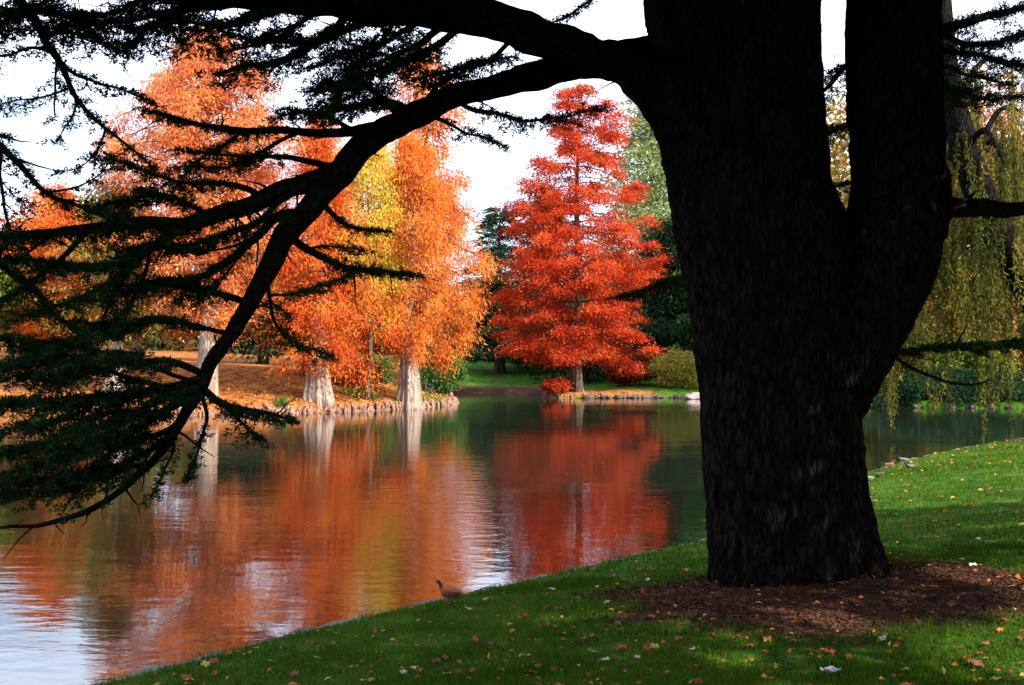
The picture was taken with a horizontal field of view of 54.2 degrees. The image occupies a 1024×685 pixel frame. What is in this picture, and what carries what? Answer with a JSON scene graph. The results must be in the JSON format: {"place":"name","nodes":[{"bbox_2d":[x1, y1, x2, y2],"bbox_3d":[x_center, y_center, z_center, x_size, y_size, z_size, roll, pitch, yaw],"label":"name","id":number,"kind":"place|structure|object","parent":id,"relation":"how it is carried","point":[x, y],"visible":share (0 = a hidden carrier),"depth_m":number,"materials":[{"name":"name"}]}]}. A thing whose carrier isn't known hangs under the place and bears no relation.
{"place":"outdoors","nodes":[
{"label":"outdoors","id":0,"kind":"place"},
{"bbox_2d":[0,393,1023,684],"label":"lake water","id":1,"kind":"structure","parent":0,"point":[314,519],"depth_m":14.24,"materials":[{"name":"black liquid"}]},
{"bbox_2d":[684,392,698,398],"bbox_3d":[12.042,3.511,64.966,1.796,0.538,1.294,0,-1,0],"label":"rock slab","id":2,"kind":"object","parent":1,"relation":"in","point":[693,395],"visible":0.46,"depth_m":64.43,"materials":[{"name":"white stone"}]},
{"bbox_2d":[0,341,1023,684],"bbox_3d":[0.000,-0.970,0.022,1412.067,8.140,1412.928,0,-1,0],"label":"ground","id":3,"kind":"structure","parent":0,"point":[482,377],"depth_m":7.64,"materials":[{"name":"green plant"}]},
{"bbox_2d":[0,251,64,361],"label":"birch tree","id":4,"kind":"object","parent":3,"relation":"on","point":[2,281],"visible":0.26,"depth_m":55.55,"materials":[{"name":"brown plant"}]},
{"bbox_2d":[0,209,93,356],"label":"oak tree","id":5,"kind":"object","parent":3,"relation":"on","point":[14,223],"visible":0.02,"depth_m":60.21,"materials":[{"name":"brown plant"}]},
{"bbox_2d":[3,182,93,284],"bbox_3d":[-28.778,-4.308,63.847,6.360,11.598,7.584,-1,-2,43],"label":"lime tree","id":6,"kind":"object","parent":3,"relation":"on","point":[80,198],"visible":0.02,"depth_m":63.07,"materials":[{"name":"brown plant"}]},
{"bbox_2d":[1,175,109,364],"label":"cypress tree","id":7,"kind":"object","parent":3,"relation":"on","point":[53,215],"visible":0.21,"depth_m":56.18,"materials":[{"name":"orange plant"}]},
{"bbox_2d":[29,189,168,352],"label":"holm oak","id":8,"kind":"object","parent":3,"relation":"on","point":[110,242],"depth_m":72.78,"materials":[{"name":"green plant"}]},
{"bbox_2d":[26,167,181,389],"bbox_3d":[-18.824,-2.752,46.553,6.091,11.148,7.376,-1,-2,31],"label":"cypress tree","id":9,"kind":"object","parent":3,"relation":"on","point":[114,345],"visible":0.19,"depth_m":46.14,"materials":[{"name":"orange plant"}]},
{"bbox_2d":[76,191,184,370],"bbox_3d":[-19.684,-3.180,53.108,6.969,9.905,7.091,-1,-1,26],"label":"beech tree","id":10,"kind":"object","parent":3,"relation":"on","point":[141,344],"visible":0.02,"depth_m":52.59,"materials":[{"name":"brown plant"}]},
{"bbox_2d":[199,660,209,667],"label":"fallen leaf","id":11,"kind":"object","parent":3,"relation":"on","point":[204,663],"visible":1,"depth_m":6.86,"materials":[{"name":"yellow plant"}]},
{"bbox_2d":[79,26,331,398],"bbox_3d":[-14.012,-6.080,46.126,11.471,18.138,11.468,0,-1,0],"label":"cypress tree","id":12,"kind":"object","parent":3,"relation":"on","point":[202,101],"visible":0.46,"depth_m":45.04,"materials":[{"name":"orange plant"}]},
{"bbox_2d":[206,657,219,662],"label":"fallen leaf","id":13,"kind":"object","parent":3,"relation":"on","point":[213,659],"visible":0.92,"depth_m":6.95,"materials":[{"name":"red plant"}]},
{"bbox_2d":[178,231,364,363],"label":"tree","id":14,"kind":"object","parent":3,"relation":"on","point":[260,352],"visible":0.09,"depth_m":72.71,"materials":[{"name":"green plant"}]},
{"bbox_2d":[271,395,291,406],"bbox_3d":[-10.404,2.615,45.181,1.004,0.620,1.509,0,-1,-15],"label":"strap plant","id":15,"kind":"object","parent":3,"relation":"on","point":[280,402],"visible":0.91,"depth_m":44.98,"materials":[{"name":"green plant"}]},
{"bbox_2d":[288,405,293,413],"bbox_3d":[-9.995,3.091,45.139,0.345,0.585,0.302,6,-8,-31],"label":"cypress knee","id":16,"kind":"object","parent":3,"relation":"on","point":[291,409],"visible":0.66,"depth_m":45.12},
{"bbox_2d":[289,670,301,675],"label":"fallen leaf","id":17,"kind":"object","parent":3,"relation":"on","point":[293,672],"visible":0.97,"depth_m":6.41,"materials":[{"name":"brown plant"}]},
{"bbox_2d":[260,271,341,376],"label":"amber tree","id":18,"kind":"object","parent":3,"relation":"on","point":[296,312],"visible":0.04,"depth_m":53.58,"materials":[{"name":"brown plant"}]},
{"bbox_2d":[305,404,311,412],"bbox_3d":[-9.279,3.107,45.612,0.266,0.563,0.386,1,-2,-44],"label":"cypress knee","id":19,"kind":"object","parent":3,"relation":"on","point":[308,409],"visible":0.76,"depth_m":45.60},
{"bbox_2d":[0,265,628,356],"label":"woodland","id":20,"kind":"object","parent":3,"relation":"on","point":[157,346],"visible":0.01,"depth_m":105.05,"materials":[{"name":"green plant"}]},
{"bbox_2d":[244,100,414,410],"bbox_3d":[-8.497,-4.326,47.317,7.928,15.238,6.951,0,-1,0],"label":"cypress tree","id":21,"kind":"object","parent":3,"relation":"on","point":[320,321],"visible":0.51,"depth_m":46.52,"materials":[{"name":"orange plant"}]},
{"bbox_2d":[339,386,358,394],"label":"strap plant","id":22,"kind":"object","parent":3,"relation":"on","point":[344,391],"visible":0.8,"depth_m":49.30,"materials":[{"name":"green plant"}]},
{"bbox_2d":[351,403,355,411],"bbox_3d":[-7.488,3.122,47.095,0.276,0.587,0.326,-1,-1,25],"label":"cypress knee","id":23,"kind":"object","parent":3,"relation":"on","point":[353,407],"visible":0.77,"depth_m":46.98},
{"bbox_2d":[347,387,363,396],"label":"strap plant","id":24,"kind":"object","parent":3,"relation":"on","point":[356,393],"visible":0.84,"depth_m":49.08,"materials":[{"name":"green plant"}]},
{"bbox_2d":[329,357,391,387],"bbox_3d":[-8.386,1.730,53.518,4.204,2.271,3.850,0,-1,0],"label":"red shrub","id":25,"kind":"object","parent":3,"relation":"on","point":[361,374],"visible":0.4,"depth_m":52.78,"materials":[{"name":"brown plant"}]},
{"bbox_2d":[302,207,437,360],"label":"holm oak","id":26,"kind":"object","parent":3,"relation":"on","point":[375,342],"visible":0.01,"depth_m":80.59,"materials":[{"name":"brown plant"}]},
{"bbox_2d":[361,390,380,399],"bbox_3d":[-6.978,2.521,49.049,1.096,0.588,1.008,0,-1,0],"label":"strap plant","id":27,"kind":"object","parent":3,"relation":"on","point":[376,395],"visible":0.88,"depth_m":48.89,"materials":[{"name":"green plant"}]},
{"bbox_2d":[351,350,399,386],"bbox_3d":[-7.811,1.520,57.897,3.801,2.358,3.546,-1,-2,42],"label":"laurel shrub","id":28,"kind":"object","parent":3,"relation":"on","point":[386,376],"visible":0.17,"depth_m":57.67,"materials":[{"name":"green plant"}]},
{"bbox_2d":[328,119,426,399],"bbox_3d":[-7.374,-4.008,49.218,5.285,14.645,6.148,1,-2,-43],"label":"cypress tree","id":29,"kind":"object","parent":3,"relation":"on","point":[372,165],"visible":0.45,"depth_m":48.61,"materials":[{"name":"yellow plant"}]},
{"bbox_2d":[375,401,379,410],"bbox_3d":[-6.501,3.148,48.163,0.334,0.688,0.277,2,3,-10],"label":"cypress knee","id":30,"kind":"object","parent":3,"relation":"on","point":[377,404],"visible":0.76,"depth_m":48.06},
{"bbox_2d":[383,400,388,409],"bbox_3d":[-6.194,3.120,48.554,0.467,0.685,0.338,-1,-2,40],"label":"cypress knee","id":31,"kind":"object","parent":3,"relation":"on","point":[386,404],"visible":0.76,"depth_m":48.47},
{"bbox_2d":[390,401,395,409],"bbox_3d":[-5.876,3.162,49.208,0.345,0.576,0.260,1,-1,-28],"label":"cypress knee","id":32,"kind":"object","parent":3,"relation":"on","point":[392,406],"visible":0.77,"depth_m":49.10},
{"bbox_2d":[366,35,486,392],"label":"cypress tree","id":33,"kind":"object","parent":3,"relation":"on","point":[432,131],"visible":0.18,"depth_m":66.88,"materials":[{"name":"orange plant"}]},
{"bbox_2d":[357,128,503,409],"bbox_3d":[-4.046,-3.582,50.071,7.413,15.388,8.377,0,-1,0],"label":"cypress tree","id":34,"kind":"object","parent":3,"relation":"on","point":[432,193],"visible":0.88,"depth_m":49.60,"materials":[{"name":"orange plant"}]},
{"bbox_2d":[432,658,444,662],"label":"fallen leaf","id":35,"kind":"object","parent":3,"relation":"on","point":[434,660],"visible":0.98,"depth_m":6.43,"materials":[{"name":"brown plant"}]},
{"bbox_2d":[419,346,469,393],"bbox_3d":[-4.332,1.766,59.831,3.772,3.412,3.705,0,-1,0],"label":"laurel shrub","id":36,"kind":"object","parent":3,"relation":"on","point":[431,379],"visible":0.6,"depth_m":59.42,"materials":[{"name":"green plant"}]},
{"bbox_2d":[433,580,462,604],"bbox_3d":[-0.553,2.167,8.665,0.308,0.201,0.132,-1,-1,28],"label":"duck","id":37,"kind":"object","parent":3,"relation":"on","point":[450,593],"visible":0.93,"depth_m":8.62},
{"bbox_2d":[441,206,558,373],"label":"cedar tree","id":38,"kind":"object","parent":3,"relation":"on","point":[499,247],"visible":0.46,"depth_m":92.20,"materials":[{"name":"green plant"}]},
{"bbox_2d":[0,0,1023,587],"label":"cedar tree","id":39,"kind":"object","parent":3,"relation":"on","point":[804,288],"visible":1,"depth_m":7.66,"materials":[{"name":"black plant"}]},
{"bbox_2d":[0,368,1023,684],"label":"leaf litter","id":40,"kind":"object","parent":3,"relation":"on","point":[424,396],"visible":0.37,"depth_m":14.35,"materials":[{"name":"orange plant"}]},
{"bbox_2d":[492,183,574,372],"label":"fir tree","id":41,"kind":"object","parent":3,"relation":"on","point":[543,207],"visible":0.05,"depth_m":96.24,"materials":[{"name":"green plant"}]},
{"bbox_2d":[79,438,1023,684],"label":"lawn grass","id":42,"kind":"structure","parent":3,"relation":"on","point":[958,553],"depth_m":6.72,"materials":[{"name":"green plant"}]},
{"bbox_2d":[539,375,573,394],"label":"red shrub","id":43,"kind":"object","parent":3,"relation":"on","point":[557,384],"visible":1,"depth_m":66.76,"materials":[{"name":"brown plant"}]},
{"bbox_2d":[92,438,1022,684],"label":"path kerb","id":44,"kind":"structure","parent":3,"relation":"on","point":[154,667],"depth_m":8.05,"materials":[{"name":"stone"}]},
{"bbox_2d":[490,278,659,383],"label":"yew tree","id":45,"kind":"object","parent":3,"relation":"on","point":[586,373],"visible":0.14,"depth_m":83.09,"materials":[{"name":"green plant"}]},
{"bbox_2d":[483,80,674,391],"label":"cypress tree","id":46,"kind":"object","parent":3,"relation":"on","point":[548,313],"visible":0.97,"depth_m":67.11,"materials":[{"name":"red plant"}]},
{"bbox_2d":[618,644,631,648],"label":"fallen leaf","id":47,"kind":"object","parent":3,"relation":"on","point":[623,646],"visible":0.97,"depth_m":6.22,"materials":[{"name":"orange plant"}]},
{"bbox_2d":[583,95,675,341],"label":"deciduous tree","id":48,"kind":"object","parent":3,"relation":"on","point":[648,147],"visible":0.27,"depth_m":86.96,"materials":[{"name":"green plant"}]},
{"bbox_2d":[598,345,663,386],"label":"maple shrub","id":49,"kind":"object","parent":3,"relation":"on","point":[617,379],"visible":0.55,"depth_m":73.27,"materials":[{"name":"red plant"}]},
{"bbox_2d":[610,213,692,376],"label":"fir tree","id":50,"kind":"object","parent":3,"relation":"on","point":[657,311],"visible":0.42,"depth_m":80.32,"materials":[{"name":"green plant"}]},
{"bbox_2d":[650,643,658,648],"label":"fallen leaf","id":51,"kind":"object","parent":3,"relation":"on","point":[654,645],"visible":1,"depth_m":6.12,"materials":[{"name":"yellow plant"}]},
{"bbox_2d":[647,343,693,387],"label":"straw shrub","id":52,"kind":"object","parent":3,"relation":"on","point":[668,378],"visible":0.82,"depth_m":70.88,"materials":[{"name":"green plant"}]},
{"bbox_2d":[650,231,692,358],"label":"fir tree","id":53,"kind":"object","parent":3,"relation":"on","point":[685,318],"visible":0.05,"depth_m":79.72,"materials":[{"name":"green plant"}]},
{"bbox_2d":[673,394,681,397],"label":"shore stone","id":54,"kind":"object","parent":3,"relation":"on","point":[677,396],"visible":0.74,"depth_m":66.51,"materials":[{"name":"grey stone"}]},
{"bbox_2d":[670,350,698,388],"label":"straw shrub","id":55,"kind":"object","parent":3,"relation":"on","point":[690,380],"visible":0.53,"depth_m":70.31,"materials":[{"name":"green plant"}]},
{"bbox_2d":[691,678,705,683],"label":"fallen leaf","id":56,"kind":"object","parent":3,"relation":"on","point":[697,680],"visible":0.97,"depth_m":5.23,"materials":[{"name":"brown plant"}]},
{"bbox_2d":[763,635,772,640],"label":"fallen leaf","id":57,"kind":"object","parent":3,"relation":"on","point":[766,639],"visible":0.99,"depth_m":6.12,"materials":[{"name":"orange plant"}]},
{"bbox_2d":[553,555,1023,648],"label":"bark litter","id":58,"kind":"object","parent":3,"relation":"on","point":[893,565],"visible":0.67,"depth_m":7.24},
{"bbox_2d":[820,666,840,673],"bbox_3d":[1.714,1.764,5.381,0.099,0.043,0.055,0,-1,0],"label":"paper scrap","id":59,"kind":"object","parent":3,"relation":"on","point":[831,669],"visible":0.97,"depth_m":5.38,"materials":[{"name":"white paper"}]},
{"bbox_2d":[826,648,835,655],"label":"fallen leaf","id":60,"kind":"object","parent":3,"relation":"on","point":[831,651],"visible":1,"depth_m":5.82,"materials":[{"name":"plant"}]},
{"bbox_2d":[875,469,884,476],"bbox_3d":[6.739,2.385,18.300,0.288,0.145,0.124,1,-1,-30],"label":"duck","id":61,"kind":"object","parent":3,"relation":"on","point":[878,474],"visible":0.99,"depth_m":18.24},
{"bbox_2d":[885,460,894,466],"bbox_3d":[7.755,2.477,20.502,0.288,0.145,0.124,0,-1,-20],"label":"duck","id":62,"kind":"object","parent":3,"relation":"on","point":[890,464],"visible":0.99,"depth_m":20.45},
{"bbox_2d":[870,378,915,407],"bbox_3d":[19.377,3.128,52.657,4.121,2.781,4.492,0,-1,0],"label":"laurel shrub","id":63,"kind":"object","parent":3,"relation":"on","point":[881,398],"visible":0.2,"depth_m":51.31,"materials":[{"name":"green plant"}]},
{"bbox_2d":[824,53,971,234],"bbox_3d":[22.515,-7.557,66.018,18.448,21.679,19.467,0,-1,0],"label":"plane tree","id":64,"kind":"object","parent":3,"relation":"on","point":[841,162],"visible":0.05,"depth_m":64.22,"materials":[{"name":"yellow plant"}]},
{"bbox_2d":[897,455,908,463],"bbox_3d":[8.212,2.458,21.025,0.288,0.188,0.124,0,-1,20],"label":"duck","id":65,"kind":"object","parent":3,"relation":"on","point":[904,459],"visible":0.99,"depth_m":20.98},
{"bbox_2d":[903,461,913,468],"bbox_3d":[7.538,2.345,19.004,0.288,0.188,0.124,1,-1,-25],"label":"duck","id":66,"kind":"object","parent":3,"relation":"on","point":[908,466],"visible":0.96,"depth_m":18.97},
{"bbox_2d":[881,368,956,406],"bbox_3d":[21.043,2.367,51.981,4.025,2.056,4.138,-1,-2,40],"label":"laurel shrub","id":67,"kind":"object","parent":3,"relation":"on","point":[908,392],"visible":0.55,"depth_m":51.36,"materials":[{"name":"green plant"}]},
{"bbox_2d":[882,301,957,387],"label":"amber tree","id":68,"kind":"object","parent":3,"relation":"on","point":[910,341],"visible":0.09,"depth_m":53.27,"materials":[{"name":"green plant"}]},
{"bbox_2d":[897,246,969,376],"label":"holm oak","id":69,"kind":"object","parent":3,"relation":"on","point":[905,344],"depth_m":65.76,"materials":[{"name":"green plant"}]},
{"bbox_2d":[865,0,1023,446],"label":"willow tree","id":70,"kind":"object","parent":3,"relation":"on","point":[996,254],"visible":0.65,"depth_m":25.13,"materials":[{"name":"green plant"}]},
{"bbox_2d":[947,601,956,606],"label":"fallen leaf","id":71,"kind":"object","parent":3,"relation":"on","point":[951,603],"visible":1,"depth_m":6.81,"materials":[{"name":"brown plant"}]},
{"bbox_2d":[918,361,1010,408],"bbox_3d":[23.295,2.280,51.634,4.728,2.700,4.550,0,-1,0],"label":"laurel shrub","id":72,"kind":"object","parent":3,"relation":"on","point":[959,376],"visible":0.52,"depth_m":50.98,"materials":[{"name":"green plant"}]},
{"bbox_2d":[918,285,1023,380],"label":"maple tree","id":73,"kind":"object","parent":3,"relation":"on","point":[1016,352],"visible":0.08,"depth_m":54.80,"materials":[{"name":"green plant"}]},
{"bbox_2d":[924,267,1018,341],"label":"maple tree","id":74,"kind":"object","parent":3,"relation":"on","point":[956,310],"visible":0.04,"depth_m":55.29,"materials":[{"name":"green plant"}]},
{"bbox_2d":[965,659,984,667],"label":"fallen leaf","id":75,"kind":"object","parent":3,"relation":"on","point":[978,663],"visible":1,"depth_m":5.54,"materials":[{"name":"orange plant"}]},
{"bbox_2d":[949,34,1023,337],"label":"plane tree","id":76,"kind":"object","parent":3,"relation":"on","point":[986,116],"visible":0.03,"depth_m":63.16,"materials":[{"name":"yellow plant"}]},
{"bbox_2d":[966,368,1023,403],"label":"laurel shrub","id":77,"kind":"object","parent":3,"relation":"on","point":[1018,383],"visible":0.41,"depth_m":50.79,"materials":[{"name":"green plant"}]},
{"bbox_2d":[989,676,1008,680],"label":"fallen leaf","id":78,"kind":"object","parent":3,"relation":"on","point":[995,678],"visible":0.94,"depth_m":5.26,"materials":[{"name":"yellow plant"}]},
{"bbox_2d":[0,0,1023,343],"label":"sky","id":79,"kind":"structure","parent":0,"point":[608,19],"materials":[{"name":"white"}]},
{"bbox_2d":[914,332,1022,378],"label":"lime tree","id":80,"kind":"object","parent":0,"point":[962,353],"visible":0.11,"depth_m":53.95,"materials":[{"name":"green plant"}]}
]}

